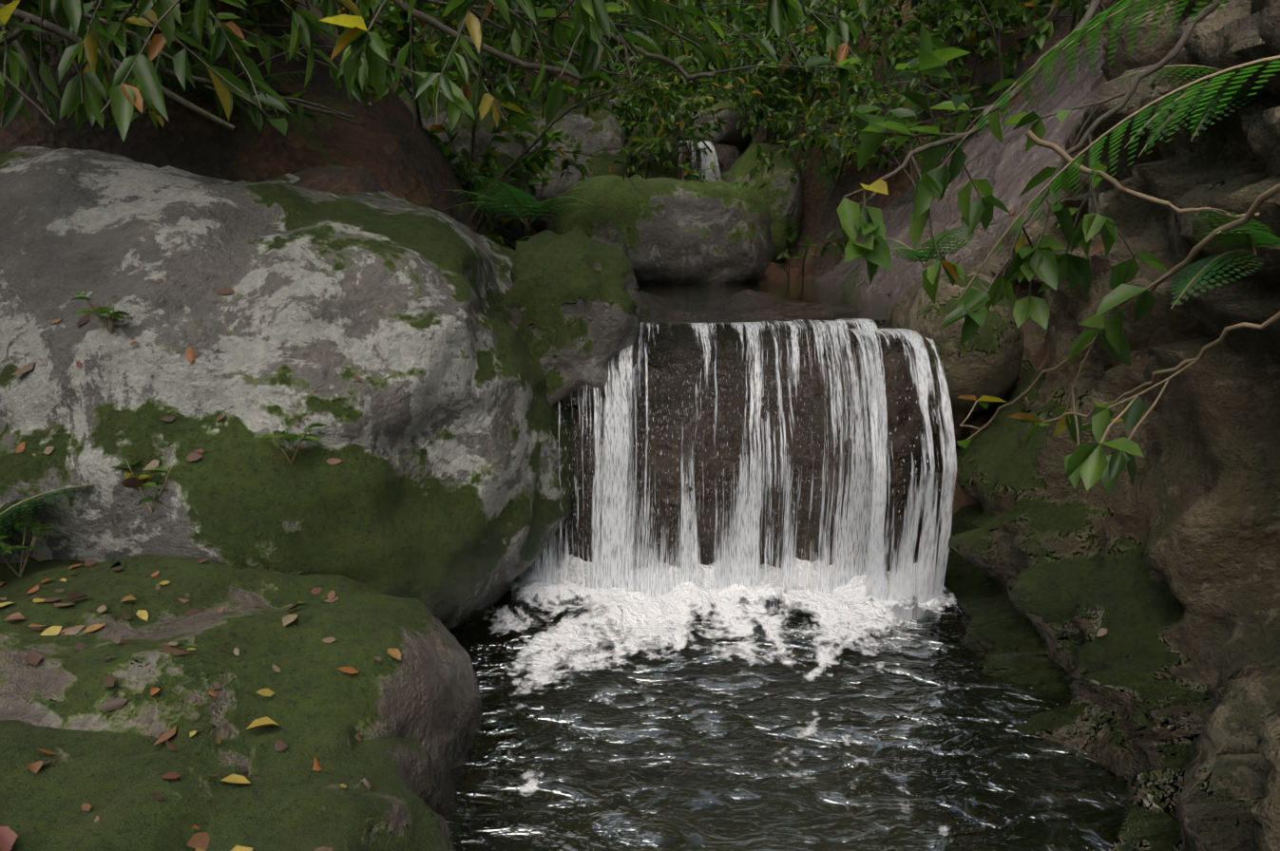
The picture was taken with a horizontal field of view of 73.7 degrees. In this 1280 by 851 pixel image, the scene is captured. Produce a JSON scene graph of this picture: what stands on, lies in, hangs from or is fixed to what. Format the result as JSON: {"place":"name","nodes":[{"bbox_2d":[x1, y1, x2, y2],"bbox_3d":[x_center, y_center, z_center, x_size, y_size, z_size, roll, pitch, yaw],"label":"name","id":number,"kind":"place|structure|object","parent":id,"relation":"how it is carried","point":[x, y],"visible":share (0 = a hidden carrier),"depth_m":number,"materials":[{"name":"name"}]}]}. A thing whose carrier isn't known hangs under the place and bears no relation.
{"place":"outdoors","nodes":[
{"label":"outdoors","id":0,"kind":"place"},
{"bbox_2d":[0,0,1128,553],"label":"terrain","id":1,"kind":"structure","parent":0,"point":[384,144],"depth_m":4.10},
{"bbox_2d":[7,0,44,54],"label":"shrub","id":2,"kind":"object","parent":1,"relation":"on","point":[35,41],"visible":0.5,"depth_m":2.95,"materials":[{"name":"green plant"}]},
{"bbox_2d":[2,0,172,90],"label":"bush","id":3,"kind":"object","parent":1,"relation":"on","point":[32,8],"visible":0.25,"depth_m":3.06,"materials":[{"name":"green plant"}]},
{"bbox_2d":[84,0,317,127],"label":"leaves","id":4,"kind":"object","parent":1,"relation":"on","point":[143,30],"visible":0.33,"depth_m":3.50,"materials":[{"name":"green plant"}]},
{"bbox_2d":[114,0,291,88],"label":"bush","id":5,"kind":"object","parent":1,"relation":"on","point":[185,6],"visible":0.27,"depth_m":3.68,"materials":[{"name":"green plant"}]},
{"bbox_2d":[140,45,315,101],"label":"fern","id":6,"kind":"object","parent":1,"relation":"on","point":[207,92],"visible":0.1,"depth_m":3.70,"materials":[{"name":"green plant"}]},
{"bbox_2d":[0,718,457,850],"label":"boulder","id":7,"kind":"object","parent":1,"relation":"on","point":[288,798],"visible":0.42,"depth_m":1.39,"materials":[{"name":"green plant"}]},
{"bbox_2d":[0,554,481,808],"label":"mossy boulder","id":8,"kind":"object","parent":1,"relation":"on","point":[425,693],"visible":0.62,"depth_m":1.75,"materials":[{"name":"green plant"}]},
{"bbox_2d":[0,484,95,554],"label":"fern","id":9,"kind":"object","parent":8,"relation":"on","point":[9,507],"visible":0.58,"depth_m":2.04,"materials":[{"name":"green plant"}]},
{"bbox_2d":[242,0,253,95],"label":"shrub","id":10,"kind":"object","parent":1,"relation":"on","point":[246,34],"visible":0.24,"depth_m":3.75,"materials":[{"name":"green plant"}]},
{"bbox_2d":[0,145,577,636],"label":"boulder","id":11,"kind":"object","parent":1,"relation":"on","point":[441,491],"visible":0.73,"depth_m":2.24,"materials":[{"name":"grey stone"}]},
{"bbox_2d":[0,291,325,577],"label":"small plants","id":12,"kind":"object","parent":11,"relation":"on","point":[35,527],"visible":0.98,"depth_m":2.04,"materials":[{"name":"green plant"}]},
{"bbox_2d":[500,228,645,408],"bbox_3d":[-0.228,-0.366,2.944,0.496,0.615,0.558,0,12,1],"label":"mossy boulder","id":13,"kind":"object","parent":11,"relation":"on","point":[570,304],"visible":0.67,"depth_m":2.73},
{"bbox_2d":[359,0,449,98],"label":"bush","id":14,"kind":"object","parent":1,"relation":"on","point":[366,14],"visible":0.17,"depth_m":5.16,"materials":[{"name":"green plant"}]},
{"bbox_2d":[363,0,480,127],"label":"leafy branch","id":15,"kind":"object","parent":1,"relation":"on","point":[398,28],"visible":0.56,"depth_m":4.42,"materials":[{"name":"green plant"}]},
{"bbox_2d":[38,0,807,133],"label":"leaves","id":16,"kind":"object","parent":1,"relation":"on","point":[86,87],"visible":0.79,"depth_m":2.32,"materials":[{"name":"green plant"}]},
{"bbox_2d":[391,0,613,137],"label":"branch","id":17,"kind":"object","parent":16,"relation":"attached to","point":[487,99],"visible":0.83,"depth_m":2.70,"materials":[{"name":"brown plant"}]},
{"bbox_2d":[0,0,859,141],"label":"foliage","id":18,"kind":"object","parent":1,"relation":"on","point":[355,41],"visible":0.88,"depth_m":2.54,"materials":[{"name":"green plant"}]},
{"bbox_2d":[565,0,881,133],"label":"tree branch","id":19,"kind":"object","parent":18,"relation":"attached to","point":[861,120],"visible":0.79,"depth_m":2.96,"materials":[{"name":"brown plant"}]},
{"bbox_2d":[385,0,516,80],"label":"shrub","id":20,"kind":"object","parent":1,"relation":"on","point":[423,40],"visible":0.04,"depth_m":6.07,"materials":[{"name":"green plant"}]},
{"bbox_2d":[392,89,532,246],"bbox_3d":[-1.519,-1.650,5.940,1.511,1.271,1.700,0,12,1],"label":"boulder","id":21,"kind":"object","parent":1,"relation":"on","point":[485,125],"visible":0.06,"depth_m":5.38,"materials":[{"name":"grey stone"}]},
{"bbox_2d":[425,14,502,90],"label":"bush","id":22,"kind":"object","parent":1,"relation":"on","point":[438,50],"visible":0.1,"depth_m":6.79,"materials":[{"name":"green plant"}]},
{"bbox_2d":[434,0,512,71],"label":"bush","id":23,"kind":"object","parent":1,"relation":"on","point":[449,37],"visible":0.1,"depth_m":6.36,"materials":[{"name":"green plant"}]},
{"bbox_2d":[420,27,535,248],"bbox_3d":[-0.976,-1.490,4.813,0.826,1.273,1.344,0,12,1],"label":"bush","id":24,"kind":"object","parent":1,"relation":"on","point":[502,67],"visible":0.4,"depth_m":4.75,"materials":[{"name":"green plant"}]},
{"bbox_2d":[357,0,630,140],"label":"leafy branch","id":25,"kind":"object","parent":1,"relation":"on","point":[552,78],"visible":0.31,"depth_m":6.55,"materials":[{"name":"green plant"}]},
{"bbox_2d":[427,109,565,221],"bbox_3d":[-1.150,-1.546,5.259,1.895,1.192,1.311,-9,15,-37],"label":"bush","id":26,"kind":"object","parent":1,"relation":"on","point":[489,160],"visible":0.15,"depth_m":5.05,"materials":[{"name":"green plant"}]},
{"bbox_2d":[393,0,604,110],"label":"shrub","id":27,"kind":"object","parent":1,"relation":"on","point":[427,35],"visible":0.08,"depth_m":5.91,"materials":[{"name":"green plant"}]},
{"bbox_2d":[439,176,593,227],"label":"fern","id":28,"kind":"object","parent":1,"relation":"on","point":[519,202],"visible":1,"depth_m":3.92,"materials":[{"name":"green plant"}]},
{"bbox_2d":[475,139,589,232],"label":"plant","id":29,"kind":"object","parent":1,"relation":"on","point":[532,162],"visible":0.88,"depth_m":4.67,"materials":[{"name":"green plant"}]},
{"bbox_2d":[511,125,555,236],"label":"plant","id":30,"kind":"object","parent":1,"relation":"on","point":[544,181],"visible":0.27,"depth_m":6.21,"materials":[{"name":"green plant"}]},
{"bbox_2d":[499,152,568,174],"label":"fern","id":31,"kind":"object","parent":1,"relation":"on","point":[520,162],"visible":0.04,"depth_m":5.64,"materials":[{"name":"green plant"}]},
{"bbox_2d":[361,0,707,191],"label":"bush","id":32,"kind":"object","parent":1,"relation":"on","point":[559,5],"visible":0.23,"depth_m":4.53,"materials":[{"name":"green plant"}]},
{"bbox_2d":[415,0,668,72],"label":"shrub","id":33,"kind":"object","parent":1,"relation":"on","point":[487,30],"visible":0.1,"depth_m":6.25,"materials":[{"name":"green plant"}]},
{"bbox_2d":[503,103,628,231],"bbox_3d":[-0.638,-2.028,6.913,1.099,1.044,1.136,0,12,1],"label":"boulder","id":34,"kind":"object","parent":1,"relation":"on","point":[596,130],"visible":0.29,"depth_m":6.41,"materials":[{"name":"grey stone"}]},
{"bbox_2d":[530,0,618,92],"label":"bush","id":35,"kind":"object","parent":1,"relation":"on","point":[610,62],"visible":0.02,"depth_m":6.89,"materials":[{"name":"green plant"}]},
{"bbox_2d":[583,79,640,141],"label":"bush","id":36,"kind":"object","parent":1,"relation":"on","point":[610,104],"visible":0.08,"depth_m":7.92,"materials":[{"name":"green plant"}]},
{"bbox_2d":[578,0,675,106],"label":"bush","id":37,"kind":"object","parent":1,"relation":"on","point":[655,66],"visible":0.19,"depth_m":8.06,"materials":[{"name":"green plant"}]},
{"bbox_2d":[589,0,666,82],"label":"bush","id":38,"kind":"object","parent":1,"relation":"on","point":[638,44],"visible":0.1,"depth_m":8.60,"materials":[{"name":"green plant"}]},
{"bbox_2d":[600,74,655,131],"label":"bush","id":39,"kind":"object","parent":1,"relation":"on","point":[620,113],"visible":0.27,"depth_m":7.71,"materials":[{"name":"green plant"}]},
{"bbox_2d":[0,38,1261,850],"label":"litter","id":40,"kind":"object","parent":1,"relation":"on","point":[9,834],"visible":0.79,"depth_m":1.68,"materials":[{"name":"brown plant"}]},
{"bbox_2d":[597,76,683,126],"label":"bush","id":41,"kind":"object","parent":1,"relation":"on","point":[677,85],"visible":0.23,"depth_m":7.92,"materials":[{"name":"green plant"}]},
{"bbox_2d":[604,0,681,62],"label":"bush","id":42,"kind":"object","parent":1,"relation":"on","point":[624,23],"visible":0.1,"depth_m":8.19,"materials":[{"name":"green plant"}]},
{"bbox_2d":[565,40,723,181],"bbox_3d":[0.048,-2.576,7.640,1.422,1.524,1.466,3,12,13],"label":"bush","id":43,"kind":"object","parent":1,"relation":"on","point":[650,107],"visible":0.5,"depth_m":7.44,"materials":[{"name":"green plant"}]},
{"bbox_2d":[626,123,682,180],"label":"boulder","id":44,"kind":"object","parent":1,"relation":"on","point":[656,170],"visible":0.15,"depth_m":7.74,"materials":[{"name":"green stone"}]},
{"bbox_2d":[546,174,774,285],"bbox_3d":[0.129,-1.390,6.396,1.709,0.934,1.592,0,12,1],"label":"mound boulder","id":45,"kind":"object","parent":1,"relation":"on","point":[661,231],"visible":0.71,"depth_m":5.75,"materials":[{"name":"grey stone"}]},
{"bbox_2d":[469,0,858,220],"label":"leafy branch","id":46,"kind":"object","parent":1,"relation":"on","point":[753,47],"visible":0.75,"depth_m":4.84,"materials":[{"name":"green plant"}]},
{"bbox_2d":[637,73,690,97],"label":"bush","id":47,"kind":"object","parent":1,"relation":"on","point":[669,78],"visible":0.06,"depth_m":8.48,"materials":[{"name":"green plant"}]},
{"bbox_2d":[653,80,726,167],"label":"bush","id":48,"kind":"object","parent":1,"relation":"on","point":[688,120],"visible":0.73,"depth_m":7.52,"materials":[{"name":"green plant"}]},
{"bbox_2d":[657,53,728,96],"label":"bush","id":49,"kind":"object","parent":1,"relation":"on","point":[689,89],"visible":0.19,"depth_m":8.78,"materials":[{"name":"green plant"}]},
{"bbox_2d":[677,160,719,182],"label":"shrub","id":50,"kind":"object","parent":1,"relation":"on","point":[695,175],"visible":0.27,"depth_m":6.35,"materials":[{"name":"green plant"}]},
{"bbox_2d":[678,140,721,181],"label":"waterfall","id":51,"kind":"structure","parent":1,"relation":"on","point":[710,174],"depth_m":7.91,"materials":[{"name":"white liquid"}]},
{"bbox_2d":[676,1,732,95],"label":"bush","id":52,"kind":"object","parent":1,"relation":"on","point":[702,40],"depth_m":9.50,"materials":[{"name":"green plant"}]},
{"bbox_2d":[672,26,746,96],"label":"bush","id":53,"kind":"object","parent":1,"relation":"on","point":[698,88],"visible":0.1,"depth_m":8.97,"materials":[{"name":"green plant"}]},
{"bbox_2d":[678,143,742,172],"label":"step rock","id":54,"kind":"object","parent":1,"relation":"on","point":[728,156],"visible":0.08,"depth_m":8.09,"materials":[{"name":"grey stone"}]},
{"bbox_2d":[644,95,750,150],"bbox_3d":[0.498,-2.998,8.622,1.222,0.626,1.118,0,12,1],"label":"boulder","id":55,"kind":"object","parent":54,"relation":"on","point":[730,135],"visible":0.23,"depth_m":8.17,"materials":[{"name":"grey stone"}]},
{"bbox_2d":[318,0,1117,280],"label":"leaves","id":56,"kind":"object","parent":1,"relation":"on","point":[955,200],"depth_m":5.57,"materials":[{"name":"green plant"}]},
{"bbox_2d":[696,71,750,110],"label":"bush","id":57,"kind":"object","parent":1,"relation":"on","point":[724,83],"visible":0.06,"depth_m":8.43,"materials":[{"name":"green plant"}]},
{"bbox_2d":[706,0,745,40],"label":"bush","id":58,"kind":"object","parent":1,"relation":"on","point":[728,11],"visible":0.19,"depth_m":9.08,"materials":[{"name":"green plant"}]},
{"bbox_2d":[539,288,977,572],"bbox_3d":[0.312,0.233,3.835,2.174,1.663,2.008,0,12,1],"label":"step rock","id":59,"kind":"object","parent":1,"relation":"on","point":[670,380],"visible":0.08,"depth_m":2.88,"materials":[{"name":"stone"}]},
{"bbox_2d":[721,24,813,143],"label":"bush","id":60,"kind":"object","parent":1,"relation":"on","point":[735,89],"visible":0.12,"depth_m":7.21,"materials":[{"name":"green plant"}]},
{"bbox_2d":[726,0,809,137],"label":"bush","id":61,"kind":"object","parent":1,"relation":"on","point":[760,114],"visible":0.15,"depth_m":7.67,"materials":[{"name":"green plant"}]},
{"bbox_2d":[705,0,840,163],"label":"bush","id":62,"kind":"object","parent":1,"relation":"on","point":[785,105],"visible":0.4,"depth_m":6.67,"materials":[{"name":"green plant"}]},
{"bbox_2d":[775,252,801,280],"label":"seedling","id":63,"kind":"object","parent":1,"relation":"on","point":[787,257],"visible":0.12,"depth_m":6.50,"materials":[{"name":"green plant"}]},
{"bbox_2d":[691,0,885,116],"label":"bush","id":64,"kind":"object","parent":1,"relation":"on","point":[769,97],"visible":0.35,"depth_m":6.45,"materials":[{"name":"green plant"}]},
{"bbox_2d":[726,4,850,144],"bbox_3d":[1.160,-2.906,6.578,1.167,1.494,0.825,-8,15,-35],"label":"bush","id":65,"kind":"object","parent":1,"relation":"on","point":[752,23],"visible":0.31,"depth_m":6.57,"materials":[{"name":"green plant"}]},
{"bbox_2d":[742,19,878,148],"bbox_3d":[1.906,-3.030,7.842,1.950,1.386,2.166,-2,12,-11],"label":"bush","id":66,"kind":"object","parent":1,"relation":"on","point":[812,141],"visible":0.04,"depth_m":7.21,"materials":[{"name":"green plant"}]},
{"bbox_2d":[718,0,978,155],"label":"leafy branch","id":67,"kind":"object","parent":1,"relation":"on","point":[869,92],"visible":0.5,"depth_m":4.67,"materials":[{"name":"green plant"}]},
{"bbox_2d":[729,0,971,227],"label":"leafy branch","id":68,"kind":"object","parent":1,"relation":"on","point":[811,113],"visible":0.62,"depth_m":5.21,"materials":[{"name":"green plant"}]},
{"bbox_2d":[836,85,955,132],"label":"fern","id":69,"kind":"object","parent":68,"relation":"on","point":[892,116],"visible":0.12,"depth_m":5.52,"materials":[{"name":"green plant"}]},
{"bbox_2d":[802,56,899,162],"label":"bush","id":70,"kind":"object","parent":1,"relation":"on","point":[880,99],"visible":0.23,"depth_m":6.23,"materials":[{"name":"green plant"}]},
{"bbox_2d":[795,35,931,207],"bbox_3d":[1.702,-2.171,6.271,1.066,1.163,0.950,8,14,33],"label":"bush","id":71,"kind":"object","parent":1,"relation":"on","point":[899,43],"visible":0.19,"depth_m":6.19,"materials":[{"name":"green plant"}]},
{"bbox_2d":[840,8,905,95],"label":"bush","id":72,"kind":"object","parent":1,"relation":"on","point":[899,21],"visible":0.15,"depth_m":6.84,"materials":[{"name":"green plant"}]},
{"bbox_2d":[847,0,903,53],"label":"bush","id":73,"kind":"object","parent":1,"relation":"on","point":[898,31],"visible":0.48,"depth_m":6.38,"materials":[{"name":"green plant"}]},
{"bbox_2d":[840,89,920,181],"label":"bush","id":74,"kind":"object","parent":1,"relation":"on","point":[892,139],"visible":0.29,"depth_m":6.04,"materials":[{"name":"green plant"}]},
{"bbox_2d":[832,0,929,94],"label":"bush","id":75,"kind":"object","parent":1,"relation":"on","point":[849,9],"visible":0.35,"depth_m":6.40,"materials":[{"name":"green plant"}]},
{"bbox_2d":[904,0,981,101],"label":"bush","id":76,"kind":"object","parent":1,"relation":"on","point":[933,25],"visible":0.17,"depth_m":6.01,"materials":[{"name":"green plant"}]},
{"bbox_2d":[901,0,993,85],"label":"bush","id":77,"kind":"object","parent":1,"relation":"on","point":[914,50],"visible":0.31,"depth_m":5.69,"materials":[{"name":"green plant"}]},
{"bbox_2d":[867,0,1030,157],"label":"bush","id":78,"kind":"object","parent":1,"relation":"on","point":[971,39],"visible":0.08,"depth_m":5.74,"materials":[{"name":"green plant"}]},
{"bbox_2d":[921,82,990,169],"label":"bush","id":79,"kind":"object","parent":1,"relation":"on","point":[974,102],"visible":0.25,"depth_m":5.34,"materials":[{"name":"green plant"}]},
{"bbox_2d":[889,270,1024,414],"bbox_3d":[1.121,-0.295,3.055,0.430,0.511,0.576,0,12,1],"label":"boulder","id":80,"kind":"object","parent":1,"relation":"on","point":[985,359],"visible":0.67,"depth_m":2.83,"materials":[{"name":"grey stone"}]},
{"bbox_2d":[942,0,1053,126],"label":"bush","id":81,"kind":"object","parent":1,"relation":"on","point":[987,47],"visible":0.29,"depth_m":5.17,"materials":[{"name":"green plant"}]},
{"bbox_2d":[812,0,1279,850],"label":"rock wall","id":82,"kind":"structure","parent":1,"relation":"on","point":[1164,570],"depth_m":2.14,"materials":[{"name":"stone"}]},
{"bbox_2d":[776,223,849,277],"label":"seedling","id":83,"kind":"object","parent":82,"relation":"on","point":[824,250],"visible":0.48,"depth_m":6.67,"materials":[{"name":"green plant"}]},
{"bbox_2d":[884,226,976,267],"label":"fern","id":84,"kind":"object","parent":82,"relation":"attached to","point":[922,257],"visible":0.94,"depth_m":3.33,"materials":[{"name":"green plant"}]},
{"bbox_2d":[845,0,1050,111],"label":"bush","id":85,"kind":"object","parent":82,"relation":"on","point":[958,29],"visible":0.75,"depth_m":4.91,"materials":[{"name":"green plant"}]},
{"bbox_2d":[1000,0,1077,47],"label":"bush","id":86,"kind":"object","parent":82,"relation":"on","point":[1004,2],"visible":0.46,"depth_m":4.66,"materials":[{"name":"green plant"}]},
{"bbox_2d":[939,0,1222,345],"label":"branch","id":87,"kind":"object","parent":82,"relation":"on","point":[1044,263],"visible":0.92,"depth_m":1.87,"materials":[{"name":"green plant"}]},
{"bbox_2d":[836,0,1101,304],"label":"branch","id":88,"kind":"object","parent":87,"relation":"attached to","point":[865,222],"visible":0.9,"depth_m":1.89,"materials":[{"name":"green plant"}]},
{"bbox_2d":[1105,64,1261,157],"bbox_3d":[1.365,-0.791,2.144,0.320,0.233,0.251,0,12,1],"label":"frond","id":89,"kind":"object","parent":82,"relation":"on","point":[1222,89],"depth_m":2.10,"materials":[{"name":"green plant"}]},
{"bbox_2d":[1170,208,1279,308],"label":"fern","id":90,"kind":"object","parent":82,"relation":"attached to","point":[1251,239],"depth_m":1.57,"materials":[{"name":"green plant"}]},
{"bbox_2d":[1024,129,1259,218],"bbox_3d":[0.910,-0.462,1.565,0.396,0.164,0.050,3,12,14],"label":"branch","id":91,"kind":"object","parent":90,"relation":"attached to","point":[1056,148],"visible":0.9,"depth_m":1.57,"materials":[{"name":"brown plant"}]},
{"bbox_2d":[1014,0,1112,57],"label":"leafy branch","id":92,"kind":"object","parent":1,"relation":"on","point":[1035,43],"visible":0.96,"depth_m":3.92,"materials":[{"name":"green plant"}]},
{"bbox_2d":[1050,0,1091,21],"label":"bush","id":93,"kind":"object","parent":1,"relation":"on","point":[1055,16],"visible":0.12,"depth_m":5.00,"materials":[{"name":"green plant"}]},
{"bbox_2d":[939,0,1228,168],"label":"wall fern","id":94,"kind":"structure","parent":1,"relation":"on","point":[1112,16],"depth_m":1.56,"materials":[{"name":"green plant"}]},
{"bbox_2d":[956,183,1279,488],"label":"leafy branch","id":95,"kind":"object","parent":1,"relation":"on","point":[1115,343],"visible":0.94,"depth_m":1.76,"materials":[{"name":"green plant"}]},
{"bbox_2d":[1008,310,1279,495],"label":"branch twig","id":96,"kind":"object","parent":95,"relation":"attached to","point":[1094,462],"visible":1,"depth_m":1.54,"materials":[{"name":"green plant"}]},
{"bbox_2d":[962,55,1279,294],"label":"wall fern","id":97,"kind":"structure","parent":1,"relation":"on","point":[1251,65],"depth_m":1.28,"materials":[{"name":"green plant"}]},
{"bbox_2d":[637,278,895,324],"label":"pool water","id":98,"kind":"structure","parent":0,"point":[692,298],"depth_m":4.30,"materials":[{"name":"brown liquid"}]},
{"bbox_2d":[725,143,804,262],"bbox_3d":[1.057,-1.831,7.346,0.688,1.117,1.167,0,12,1],"label":"boulder","id":99,"kind":"object","parent":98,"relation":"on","point":[784,201],"visible":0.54,"depth_m":6.84,"materials":[{"name":"green stone"}]},
{"bbox_2d":[446,590,1129,850],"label":"pool water","id":100,"kind":"structure","parent":0,"point":[663,758],"depth_m":1.99,"materials":[{"name":"black liquid"}]},
{"bbox_2d":[511,318,887,609],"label":"waterfall","id":101,"kind":"structure","parent":100,"relation":"on","point":[750,537],"depth_m":2.76,"materials":[{"name":"white liquid"}]},
{"bbox_2d":[480,554,956,840],"bbox_3d":[0.195,0.627,2.299,1.900,0.144,1.600,0,12,1],"label":"water foam","id":102,"kind":"object","parent":100,"relation":"on","point":[849,610],"visible":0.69,"depth_m":2.66,"materials":[{"name":"white"}]},
{"bbox_2d":[848,328,956,619],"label":"waterfall","id":103,"kind":"structure","parent":100,"relation":"on","point":[930,582],"depth_m":2.69,"materials":[{"name":"white liquid"}]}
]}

